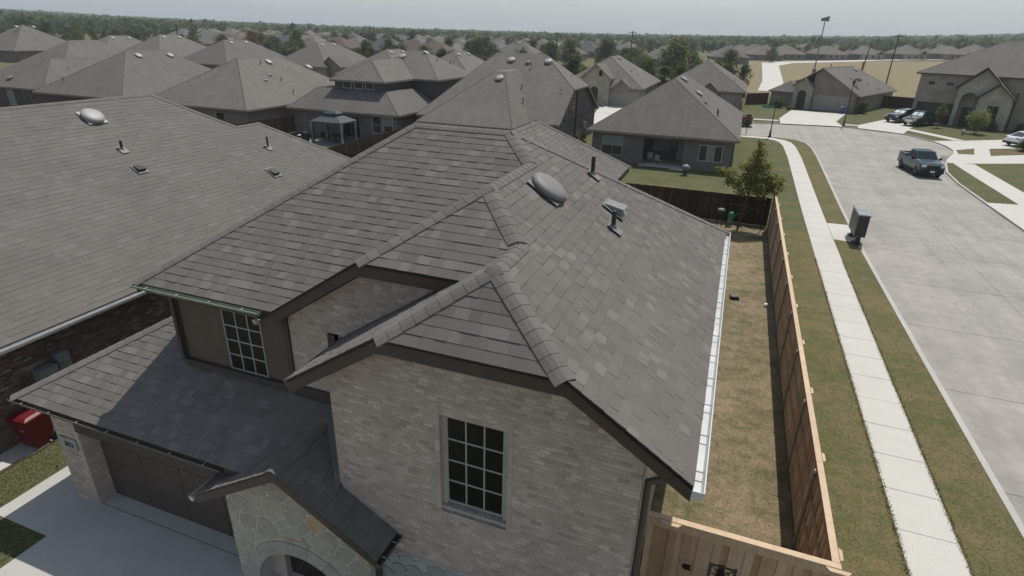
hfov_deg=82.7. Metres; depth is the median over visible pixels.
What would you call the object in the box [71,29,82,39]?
tree
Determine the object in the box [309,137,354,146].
patio floor
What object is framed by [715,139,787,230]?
tree
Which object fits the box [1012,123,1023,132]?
shrub
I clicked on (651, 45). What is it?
tree
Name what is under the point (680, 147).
door
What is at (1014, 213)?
driveway
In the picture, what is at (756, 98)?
board fence
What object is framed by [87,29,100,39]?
tree
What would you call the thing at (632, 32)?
utility pole
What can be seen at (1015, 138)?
car
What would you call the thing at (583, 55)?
house
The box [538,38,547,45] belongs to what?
house
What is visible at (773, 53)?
tree
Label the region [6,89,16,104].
window
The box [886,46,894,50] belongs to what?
tree
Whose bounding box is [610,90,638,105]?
garage door
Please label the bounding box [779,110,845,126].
driveway
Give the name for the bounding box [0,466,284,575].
driveway
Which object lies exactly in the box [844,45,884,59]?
house
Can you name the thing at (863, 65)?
utility pole
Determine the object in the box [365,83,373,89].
window
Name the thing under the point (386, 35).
tree
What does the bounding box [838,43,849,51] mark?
tree
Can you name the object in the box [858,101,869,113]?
shrub
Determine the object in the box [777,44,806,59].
house
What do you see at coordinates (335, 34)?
tree
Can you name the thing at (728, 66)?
tree
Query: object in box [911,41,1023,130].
two storey house
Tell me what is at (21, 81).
hip roofed house
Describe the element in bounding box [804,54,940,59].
board fence
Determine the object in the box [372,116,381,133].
window
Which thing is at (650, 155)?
patio chair
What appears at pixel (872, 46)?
tree
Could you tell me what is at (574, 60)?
tree
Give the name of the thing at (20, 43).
hip roofed house
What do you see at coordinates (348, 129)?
patio door
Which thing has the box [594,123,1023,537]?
kerb
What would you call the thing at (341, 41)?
house
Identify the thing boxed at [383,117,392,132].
window
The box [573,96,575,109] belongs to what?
window
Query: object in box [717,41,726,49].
tree
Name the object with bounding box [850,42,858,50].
tree
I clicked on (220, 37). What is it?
tree
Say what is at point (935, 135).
pavement
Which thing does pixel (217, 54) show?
hip roofed house
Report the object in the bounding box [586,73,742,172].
hip roofed house
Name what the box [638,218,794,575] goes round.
side yard
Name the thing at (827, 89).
stone house
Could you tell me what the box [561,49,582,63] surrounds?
tree
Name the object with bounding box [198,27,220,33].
house
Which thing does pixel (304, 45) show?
tree
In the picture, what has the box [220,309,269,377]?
window
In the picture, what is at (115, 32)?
tree
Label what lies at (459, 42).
house
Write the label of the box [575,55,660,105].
gabled house
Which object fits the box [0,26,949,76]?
ground
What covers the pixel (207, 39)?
house
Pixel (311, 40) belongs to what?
house
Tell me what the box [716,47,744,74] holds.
tree
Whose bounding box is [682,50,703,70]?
tree
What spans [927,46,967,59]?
house
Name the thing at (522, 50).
tree
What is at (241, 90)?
hip roofed house
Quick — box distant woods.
[0,8,1023,52]
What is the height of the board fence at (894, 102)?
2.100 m
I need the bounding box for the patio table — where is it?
[328,134,340,141]
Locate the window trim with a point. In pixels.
(476, 461)
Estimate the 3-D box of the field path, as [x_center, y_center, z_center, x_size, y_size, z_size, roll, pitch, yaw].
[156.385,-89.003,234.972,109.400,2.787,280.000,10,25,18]
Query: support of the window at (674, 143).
in the hip roofed house at (677, 123)
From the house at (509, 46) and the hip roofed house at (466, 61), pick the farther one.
the house at (509, 46)
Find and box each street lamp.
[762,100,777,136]
[842,79,855,125]
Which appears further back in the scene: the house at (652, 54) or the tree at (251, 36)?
the house at (652, 54)
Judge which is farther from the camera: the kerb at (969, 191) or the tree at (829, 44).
the tree at (829, 44)
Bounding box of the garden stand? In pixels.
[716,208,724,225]
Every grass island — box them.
[956,149,973,154]
[989,148,1023,155]
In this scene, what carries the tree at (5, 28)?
on the ground at (588, 62)
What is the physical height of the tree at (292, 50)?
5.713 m
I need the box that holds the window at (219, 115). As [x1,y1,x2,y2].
[215,112,225,121]
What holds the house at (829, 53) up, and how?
on the ground at (588, 62)
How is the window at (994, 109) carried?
in the two storey house at (990, 78)
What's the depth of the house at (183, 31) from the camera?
308.69 m
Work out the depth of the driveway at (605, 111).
90.09 m
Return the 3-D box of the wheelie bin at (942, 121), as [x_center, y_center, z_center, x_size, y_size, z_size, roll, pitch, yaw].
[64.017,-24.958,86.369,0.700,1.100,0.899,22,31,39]
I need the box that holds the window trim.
[434,402,513,530]
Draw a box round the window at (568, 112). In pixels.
[567,103,569,116]
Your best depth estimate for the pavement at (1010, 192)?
50.59 m
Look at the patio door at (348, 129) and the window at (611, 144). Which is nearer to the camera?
the window at (611, 144)
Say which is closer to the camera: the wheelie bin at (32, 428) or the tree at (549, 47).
the wheelie bin at (32, 428)
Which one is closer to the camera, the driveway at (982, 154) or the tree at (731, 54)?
the driveway at (982, 154)
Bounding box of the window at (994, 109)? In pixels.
[986,106,999,121]
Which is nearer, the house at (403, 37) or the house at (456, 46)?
the house at (456, 46)
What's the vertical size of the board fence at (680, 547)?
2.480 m
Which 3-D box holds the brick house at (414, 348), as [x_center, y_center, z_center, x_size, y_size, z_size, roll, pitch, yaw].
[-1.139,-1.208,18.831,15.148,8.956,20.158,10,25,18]
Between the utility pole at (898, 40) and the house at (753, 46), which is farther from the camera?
the house at (753, 46)
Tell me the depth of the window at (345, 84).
62.85 m
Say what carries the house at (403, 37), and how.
on the ground at (588, 62)
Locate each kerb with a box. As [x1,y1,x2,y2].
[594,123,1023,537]
[598,112,1023,231]
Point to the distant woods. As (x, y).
(61, 22)
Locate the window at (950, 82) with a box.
[946,78,955,85]
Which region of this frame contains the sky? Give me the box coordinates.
[0,0,1023,36]
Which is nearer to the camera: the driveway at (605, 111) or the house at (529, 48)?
the driveway at (605, 111)
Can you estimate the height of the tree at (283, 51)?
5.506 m
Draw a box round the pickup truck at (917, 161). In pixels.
[897,148,945,176]
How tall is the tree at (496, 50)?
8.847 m
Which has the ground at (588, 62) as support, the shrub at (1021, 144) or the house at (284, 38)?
the house at (284, 38)
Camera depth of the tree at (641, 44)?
372.71 m
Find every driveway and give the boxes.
[0,426,54,469]
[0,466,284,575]
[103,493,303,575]
[594,105,624,122]
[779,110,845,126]
[858,120,941,133]
[935,140,1023,163]
[987,203,1023,228]
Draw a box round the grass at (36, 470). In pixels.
[0,443,65,563]
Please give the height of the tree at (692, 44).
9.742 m
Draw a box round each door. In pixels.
[100,441,233,536]
[343,116,360,137]
[591,86,597,101]
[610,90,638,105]
[676,141,683,160]
[795,90,805,108]
[811,94,849,112]
[916,102,953,123]
[957,107,972,125]
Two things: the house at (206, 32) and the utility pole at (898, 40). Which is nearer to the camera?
the utility pole at (898, 40)
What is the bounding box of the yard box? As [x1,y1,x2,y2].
[729,294,738,299]
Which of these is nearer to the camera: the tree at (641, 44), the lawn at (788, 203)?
the lawn at (788, 203)
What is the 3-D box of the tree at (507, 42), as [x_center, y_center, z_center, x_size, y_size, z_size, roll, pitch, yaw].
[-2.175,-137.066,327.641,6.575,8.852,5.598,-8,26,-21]
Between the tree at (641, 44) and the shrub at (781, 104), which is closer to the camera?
the shrub at (781, 104)
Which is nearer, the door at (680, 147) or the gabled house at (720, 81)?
the door at (680, 147)
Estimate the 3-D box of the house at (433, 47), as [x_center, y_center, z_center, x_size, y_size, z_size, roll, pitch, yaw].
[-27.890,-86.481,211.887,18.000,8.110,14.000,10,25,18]
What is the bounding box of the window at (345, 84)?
[343,82,351,87]
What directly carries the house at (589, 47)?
on the ground at (588, 62)
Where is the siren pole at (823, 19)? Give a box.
[812,16,829,72]
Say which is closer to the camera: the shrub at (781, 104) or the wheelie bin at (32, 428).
the wheelie bin at (32, 428)
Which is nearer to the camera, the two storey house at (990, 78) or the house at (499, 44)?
the two storey house at (990, 78)
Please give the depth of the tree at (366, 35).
323.75 m
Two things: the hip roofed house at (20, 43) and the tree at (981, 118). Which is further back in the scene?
the hip roofed house at (20, 43)
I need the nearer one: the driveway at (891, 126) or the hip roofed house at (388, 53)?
the driveway at (891, 126)
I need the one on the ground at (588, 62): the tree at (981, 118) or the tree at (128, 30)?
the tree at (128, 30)
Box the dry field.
[732,60,943,97]
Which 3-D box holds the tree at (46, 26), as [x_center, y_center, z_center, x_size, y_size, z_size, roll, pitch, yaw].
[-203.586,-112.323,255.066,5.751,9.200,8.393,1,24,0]
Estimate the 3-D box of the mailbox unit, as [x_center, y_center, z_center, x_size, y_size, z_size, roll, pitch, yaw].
[20.716,-3.765,34.785,0.660,1.814,2.268,10,25,18]
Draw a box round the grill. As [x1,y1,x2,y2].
[297,131,312,141]
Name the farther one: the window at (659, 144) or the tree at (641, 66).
the tree at (641, 66)
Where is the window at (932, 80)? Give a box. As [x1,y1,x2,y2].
[927,77,936,84]
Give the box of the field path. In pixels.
[758,59,943,90]
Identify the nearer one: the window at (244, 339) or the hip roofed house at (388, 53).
the window at (244, 339)
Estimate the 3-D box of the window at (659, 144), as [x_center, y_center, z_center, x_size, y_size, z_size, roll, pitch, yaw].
[14.319,-13.857,55.588,1.500,1.400,0.035,10,25,18]
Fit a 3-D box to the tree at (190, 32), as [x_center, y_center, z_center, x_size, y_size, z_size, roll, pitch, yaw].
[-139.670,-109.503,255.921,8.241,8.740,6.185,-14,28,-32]
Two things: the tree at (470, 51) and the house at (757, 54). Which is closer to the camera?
the tree at (470, 51)
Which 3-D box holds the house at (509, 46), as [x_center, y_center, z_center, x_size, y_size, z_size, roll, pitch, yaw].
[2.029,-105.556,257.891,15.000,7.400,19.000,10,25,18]
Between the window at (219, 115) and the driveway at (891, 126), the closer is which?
the window at (219, 115)
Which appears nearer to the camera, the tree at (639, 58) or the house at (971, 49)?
the tree at (639, 58)
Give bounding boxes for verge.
[770,137,1023,575]
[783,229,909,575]
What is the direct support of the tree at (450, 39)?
on the ground at (588, 62)
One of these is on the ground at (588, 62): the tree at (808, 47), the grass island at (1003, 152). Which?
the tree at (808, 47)
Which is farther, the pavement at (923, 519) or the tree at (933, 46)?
the tree at (933, 46)
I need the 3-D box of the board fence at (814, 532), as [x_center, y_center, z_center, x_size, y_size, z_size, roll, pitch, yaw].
[11.005,0.524,23.661,0.228,2.495,29.750,10,25,18]
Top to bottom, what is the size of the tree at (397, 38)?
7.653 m
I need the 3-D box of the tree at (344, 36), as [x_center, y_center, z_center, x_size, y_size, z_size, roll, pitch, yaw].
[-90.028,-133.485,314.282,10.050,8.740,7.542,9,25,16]
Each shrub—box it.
[579,131,586,142]
[770,96,785,107]
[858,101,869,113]
[979,119,999,130]
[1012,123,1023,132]
[1014,139,1023,151]
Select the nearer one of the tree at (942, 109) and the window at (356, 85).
the window at (356, 85)
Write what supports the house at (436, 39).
on the ground at (588, 62)
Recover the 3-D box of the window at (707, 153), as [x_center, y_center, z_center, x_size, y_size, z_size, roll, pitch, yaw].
[17.532,-11.857,51.377,2.000,1.400,0.035,10,25,18]
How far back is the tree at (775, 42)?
329.36 m
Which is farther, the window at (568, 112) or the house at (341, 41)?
the house at (341, 41)
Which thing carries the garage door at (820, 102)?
in the stone house at (827, 89)
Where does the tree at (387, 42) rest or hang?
on the ground at (588, 62)
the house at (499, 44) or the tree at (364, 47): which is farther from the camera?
the house at (499, 44)
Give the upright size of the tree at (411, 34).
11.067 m
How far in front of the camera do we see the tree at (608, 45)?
204.82 m
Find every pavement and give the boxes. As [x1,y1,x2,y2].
[741,135,971,575]
[908,129,964,140]
[953,163,1023,204]
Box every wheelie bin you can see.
[5,407,57,447]
[840,106,845,112]
[940,116,946,123]
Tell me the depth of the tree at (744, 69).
127.47 m
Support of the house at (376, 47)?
on the ground at (588, 62)
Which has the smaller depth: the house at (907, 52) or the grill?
the grill
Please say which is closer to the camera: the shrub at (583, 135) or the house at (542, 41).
the shrub at (583, 135)
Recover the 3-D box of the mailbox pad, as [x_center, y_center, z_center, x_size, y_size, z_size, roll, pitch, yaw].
[20.663,-3.482,36.389,1.330,0.001,3.900,10,25,18]
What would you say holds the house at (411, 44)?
on the ground at (588, 62)
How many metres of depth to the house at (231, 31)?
361.13 m
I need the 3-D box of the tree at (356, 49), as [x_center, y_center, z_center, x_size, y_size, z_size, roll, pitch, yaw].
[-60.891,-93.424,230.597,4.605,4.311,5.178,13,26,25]
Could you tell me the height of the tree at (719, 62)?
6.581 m
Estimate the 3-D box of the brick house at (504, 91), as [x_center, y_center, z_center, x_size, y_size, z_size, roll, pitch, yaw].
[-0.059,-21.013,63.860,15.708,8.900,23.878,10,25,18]
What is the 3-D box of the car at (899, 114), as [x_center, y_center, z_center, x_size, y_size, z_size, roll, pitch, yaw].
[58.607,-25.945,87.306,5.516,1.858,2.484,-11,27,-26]
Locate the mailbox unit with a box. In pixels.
[847,205,871,245]
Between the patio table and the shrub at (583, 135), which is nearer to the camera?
the patio table
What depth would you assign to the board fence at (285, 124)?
63.77 m
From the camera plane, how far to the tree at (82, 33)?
260.05 m
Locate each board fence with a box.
[235,115,295,132]
[326,128,403,153]
[337,152,771,226]
[639,510,851,575]
[745,93,768,104]
[766,192,843,562]
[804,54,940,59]
[881,95,913,108]
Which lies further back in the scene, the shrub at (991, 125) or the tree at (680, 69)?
the tree at (680, 69)
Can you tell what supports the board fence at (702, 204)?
on the side yard at (748, 272)
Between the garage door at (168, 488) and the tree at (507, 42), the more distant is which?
the tree at (507, 42)
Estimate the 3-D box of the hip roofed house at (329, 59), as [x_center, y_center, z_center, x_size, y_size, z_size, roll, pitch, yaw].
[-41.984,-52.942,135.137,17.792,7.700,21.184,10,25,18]
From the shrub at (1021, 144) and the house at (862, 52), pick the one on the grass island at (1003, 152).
the shrub at (1021, 144)
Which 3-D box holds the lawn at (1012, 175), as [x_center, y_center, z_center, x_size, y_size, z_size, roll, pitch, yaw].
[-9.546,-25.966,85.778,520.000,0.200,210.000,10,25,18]
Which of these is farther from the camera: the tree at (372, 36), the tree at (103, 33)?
the tree at (372, 36)
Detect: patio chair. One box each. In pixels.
[647,152,652,160]
[654,154,661,163]
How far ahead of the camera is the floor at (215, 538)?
13.95 m
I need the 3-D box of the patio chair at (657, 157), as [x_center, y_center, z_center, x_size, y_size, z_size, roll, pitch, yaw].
[13.592,-11.927,53.958,0.520,0.950,0.500,-17,30,-35]
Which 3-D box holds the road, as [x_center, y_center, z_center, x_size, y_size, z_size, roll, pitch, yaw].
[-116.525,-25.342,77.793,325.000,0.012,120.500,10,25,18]
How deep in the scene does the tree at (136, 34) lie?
209.55 m
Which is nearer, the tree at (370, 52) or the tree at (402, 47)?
the tree at (370, 52)
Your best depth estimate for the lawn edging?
15.93 m
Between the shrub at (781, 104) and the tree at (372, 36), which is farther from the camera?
the tree at (372, 36)
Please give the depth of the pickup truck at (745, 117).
78.71 m
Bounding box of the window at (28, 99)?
[23,91,32,104]
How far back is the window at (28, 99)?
73.68 m
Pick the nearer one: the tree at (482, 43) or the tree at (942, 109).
the tree at (942, 109)
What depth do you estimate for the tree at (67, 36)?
245.50 m
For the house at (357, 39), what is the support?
on the ground at (588, 62)
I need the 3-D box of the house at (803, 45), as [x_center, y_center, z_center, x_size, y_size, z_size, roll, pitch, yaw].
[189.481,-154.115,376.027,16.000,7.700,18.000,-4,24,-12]
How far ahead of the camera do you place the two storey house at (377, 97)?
62.94 m
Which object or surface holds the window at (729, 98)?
in the gabled house at (720, 81)
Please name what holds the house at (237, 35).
on the ground at (588, 62)
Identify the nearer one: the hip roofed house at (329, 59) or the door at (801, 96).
the door at (801, 96)
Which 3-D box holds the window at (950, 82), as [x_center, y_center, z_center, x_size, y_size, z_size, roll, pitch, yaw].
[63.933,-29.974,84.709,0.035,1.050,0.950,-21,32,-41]
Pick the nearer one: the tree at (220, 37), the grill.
the grill
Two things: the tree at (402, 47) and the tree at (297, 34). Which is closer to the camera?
the tree at (402, 47)
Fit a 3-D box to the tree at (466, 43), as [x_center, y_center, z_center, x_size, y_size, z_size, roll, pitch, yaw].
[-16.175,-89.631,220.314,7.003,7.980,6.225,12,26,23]
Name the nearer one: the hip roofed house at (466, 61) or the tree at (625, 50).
the hip roofed house at (466, 61)
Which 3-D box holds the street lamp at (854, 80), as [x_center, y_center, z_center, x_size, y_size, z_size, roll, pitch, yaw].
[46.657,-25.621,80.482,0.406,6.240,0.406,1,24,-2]
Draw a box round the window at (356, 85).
[354,83,362,88]
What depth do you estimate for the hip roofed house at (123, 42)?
143.17 m
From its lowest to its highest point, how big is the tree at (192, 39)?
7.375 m
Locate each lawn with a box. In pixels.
[0,105,951,568]
[595,78,1023,204]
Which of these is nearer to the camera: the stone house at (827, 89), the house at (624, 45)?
the stone house at (827, 89)
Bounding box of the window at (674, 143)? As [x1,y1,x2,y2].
[671,140,676,148]
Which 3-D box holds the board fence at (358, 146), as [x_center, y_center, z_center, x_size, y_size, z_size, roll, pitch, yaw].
[-13.152,-12.930,53.467,0.161,1.850,13.745,10,25,18]
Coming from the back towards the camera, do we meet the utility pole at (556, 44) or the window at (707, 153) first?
the utility pole at (556, 44)
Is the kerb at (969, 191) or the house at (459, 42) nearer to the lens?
the kerb at (969, 191)
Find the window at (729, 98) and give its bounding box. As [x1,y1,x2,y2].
[721,94,732,103]
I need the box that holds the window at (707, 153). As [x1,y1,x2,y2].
[697,145,723,162]
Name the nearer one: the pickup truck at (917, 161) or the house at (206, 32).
the pickup truck at (917, 161)
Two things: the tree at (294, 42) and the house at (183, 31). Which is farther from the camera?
the house at (183, 31)
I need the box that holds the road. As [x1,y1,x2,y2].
[741,124,1023,523]
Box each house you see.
[0,24,65,61]
[0,40,124,106]
[0,93,350,453]
[6,120,730,575]
[32,50,210,102]
[99,35,142,49]
[125,34,206,57]
[155,56,334,124]
[167,27,197,36]
[184,40,285,68]
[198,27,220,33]
[198,30,215,36]
[198,32,241,46]
[221,28,238,34]
[232,33,247,38]
[261,35,289,51]
[283,42,366,77]
[286,50,468,139]
[302,36,325,47]
[326,34,361,50]
[334,49,405,74]
[348,35,368,44]
[363,38,398,54]
[397,37,423,50]
[398,35,409,42]
[411,37,426,42]
[413,39,457,56]
[416,52,598,139]
[425,36,443,41]
[441,51,484,72]
[442,40,464,50]
[454,39,464,45]
[486,40,504,50]
[498,41,521,51]
[504,41,542,52]
[505,43,551,57]
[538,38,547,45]
[553,41,588,60]
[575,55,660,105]
[580,42,597,57]
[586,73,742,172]
[615,41,640,54]
[648,45,687,66]
[657,58,746,109]
[706,45,750,63]
[734,44,752,53]
[746,44,783,60]
[747,44,759,48]
[768,66,896,113]
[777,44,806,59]
[794,43,814,52]
[804,46,847,59]
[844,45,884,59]
[883,45,928,59]
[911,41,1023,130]
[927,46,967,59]
[959,45,983,53]
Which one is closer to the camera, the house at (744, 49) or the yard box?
the yard box
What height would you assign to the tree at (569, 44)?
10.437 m
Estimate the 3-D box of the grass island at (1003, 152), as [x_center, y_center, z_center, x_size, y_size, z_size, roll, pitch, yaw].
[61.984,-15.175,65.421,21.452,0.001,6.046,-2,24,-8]
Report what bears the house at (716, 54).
on the ground at (588, 62)
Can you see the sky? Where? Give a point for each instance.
(685, 17)
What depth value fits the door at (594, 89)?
97.28 m
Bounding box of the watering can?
[728,212,738,221]
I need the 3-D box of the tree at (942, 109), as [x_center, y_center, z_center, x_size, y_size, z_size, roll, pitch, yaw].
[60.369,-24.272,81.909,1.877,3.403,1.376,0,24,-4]
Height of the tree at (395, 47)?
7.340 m
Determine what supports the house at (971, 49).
on the ground at (588, 62)
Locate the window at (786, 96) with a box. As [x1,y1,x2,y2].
[777,92,790,100]
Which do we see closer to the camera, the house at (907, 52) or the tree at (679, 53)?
the tree at (679, 53)
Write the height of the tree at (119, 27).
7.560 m
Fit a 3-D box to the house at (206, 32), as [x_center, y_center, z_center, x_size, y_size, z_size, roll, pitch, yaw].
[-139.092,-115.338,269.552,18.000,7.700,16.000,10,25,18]
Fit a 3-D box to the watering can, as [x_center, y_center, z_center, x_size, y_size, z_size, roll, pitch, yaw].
[14.033,-4.518,36.855,0.633,0.620,0.340,10,25,18]
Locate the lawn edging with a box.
[0,439,58,472]
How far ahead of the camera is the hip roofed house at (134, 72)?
69.84 m
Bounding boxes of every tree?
[0,24,9,32]
[36,21,57,36]
[58,32,75,40]
[69,24,87,39]
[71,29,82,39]
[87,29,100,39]
[100,29,107,38]
[109,24,125,34]
[111,28,122,34]
[123,29,139,39]
[126,28,144,40]
[185,36,204,45]
[186,28,201,38]
[212,33,227,44]
[240,28,261,45]
[255,31,268,43]
[262,40,275,50]
[266,35,283,51]
[277,45,290,55]
[280,38,301,54]
[286,45,299,55]
[288,29,304,48]
[297,38,307,47]
[329,31,338,37]
[341,32,350,39]
[354,47,360,54]
[358,31,370,39]
[359,39,369,57]
[364,45,374,57]
[366,31,378,41]
[378,38,393,50]
[379,33,390,40]
[387,45,399,48]
[392,36,404,42]
[398,42,406,50]
[407,29,415,39]
[418,43,434,54]
[435,47,446,57]
[444,36,455,47]
[461,40,470,51]
[467,35,496,59]
[467,44,478,55]
[489,46,501,57]
[504,37,513,44]
[515,47,527,52]
[526,38,537,48]
[538,41,561,61]
[557,37,579,63]
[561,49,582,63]
[561,53,587,74]
[594,38,617,61]
[618,47,630,59]
[623,47,647,62]
[632,53,652,65]
[636,41,648,52]
[638,57,660,76]
[643,60,657,76]
[646,39,655,52]
[656,35,693,79]
[656,65,675,82]
[669,62,687,79]
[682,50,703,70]
[688,41,696,56]
[712,59,722,65]
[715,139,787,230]
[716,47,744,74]
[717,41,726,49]
[722,62,734,73]
[736,62,753,85]
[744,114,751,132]
[765,46,779,62]
[771,39,779,48]
[802,42,812,51]
[824,41,834,47]
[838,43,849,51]
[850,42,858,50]
[868,41,877,49]
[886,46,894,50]
[926,44,936,50]
[934,104,948,127]
[963,108,992,133]
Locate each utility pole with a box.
[555,32,560,60]
[629,31,636,60]
[861,42,871,70]
[885,35,903,83]
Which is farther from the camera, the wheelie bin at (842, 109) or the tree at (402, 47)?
the tree at (402, 47)
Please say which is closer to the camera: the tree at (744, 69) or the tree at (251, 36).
the tree at (744, 69)
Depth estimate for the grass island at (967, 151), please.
64.77 m
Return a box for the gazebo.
[309,110,357,143]
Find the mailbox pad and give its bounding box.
[827,223,854,241]
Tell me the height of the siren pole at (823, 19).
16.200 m
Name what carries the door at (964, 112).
in the two storey house at (990, 78)
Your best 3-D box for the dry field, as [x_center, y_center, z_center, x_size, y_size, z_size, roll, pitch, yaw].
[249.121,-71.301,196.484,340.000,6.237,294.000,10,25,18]
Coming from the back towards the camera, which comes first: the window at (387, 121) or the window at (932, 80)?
the window at (932, 80)
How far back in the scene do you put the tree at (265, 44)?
212.28 m
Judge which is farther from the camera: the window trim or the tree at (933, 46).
the tree at (933, 46)
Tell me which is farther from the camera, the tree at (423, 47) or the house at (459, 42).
the house at (459, 42)
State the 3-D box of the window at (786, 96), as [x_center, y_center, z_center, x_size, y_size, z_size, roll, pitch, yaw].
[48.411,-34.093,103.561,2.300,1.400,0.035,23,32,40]
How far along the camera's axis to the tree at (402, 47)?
191.24 m
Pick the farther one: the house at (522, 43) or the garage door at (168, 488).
the house at (522, 43)
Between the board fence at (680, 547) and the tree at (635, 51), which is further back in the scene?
the tree at (635, 51)
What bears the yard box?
on the side yard at (748, 272)
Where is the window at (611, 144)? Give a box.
[601,135,623,154]
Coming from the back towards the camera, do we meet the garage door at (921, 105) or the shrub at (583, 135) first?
the garage door at (921, 105)
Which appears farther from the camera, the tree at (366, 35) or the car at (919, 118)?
the tree at (366, 35)
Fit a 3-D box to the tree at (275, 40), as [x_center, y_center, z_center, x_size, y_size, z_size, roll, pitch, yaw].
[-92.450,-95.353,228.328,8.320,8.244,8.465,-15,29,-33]
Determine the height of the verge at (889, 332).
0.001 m
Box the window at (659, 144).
[653,139,669,150]
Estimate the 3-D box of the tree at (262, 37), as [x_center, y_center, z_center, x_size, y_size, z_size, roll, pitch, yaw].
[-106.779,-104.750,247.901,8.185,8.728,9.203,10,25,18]
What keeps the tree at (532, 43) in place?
on the ground at (588, 62)
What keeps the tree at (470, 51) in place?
on the ground at (588, 62)
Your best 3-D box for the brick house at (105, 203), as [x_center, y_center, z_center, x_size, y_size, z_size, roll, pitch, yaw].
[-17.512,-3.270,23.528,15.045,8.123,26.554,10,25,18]
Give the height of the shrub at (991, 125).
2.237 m
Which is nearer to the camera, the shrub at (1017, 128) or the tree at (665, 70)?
the shrub at (1017, 128)
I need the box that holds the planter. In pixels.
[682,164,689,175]
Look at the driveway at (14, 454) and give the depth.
16.03 m
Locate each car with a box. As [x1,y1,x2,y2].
[884,108,916,122]
[901,110,936,126]
[1002,131,1023,146]

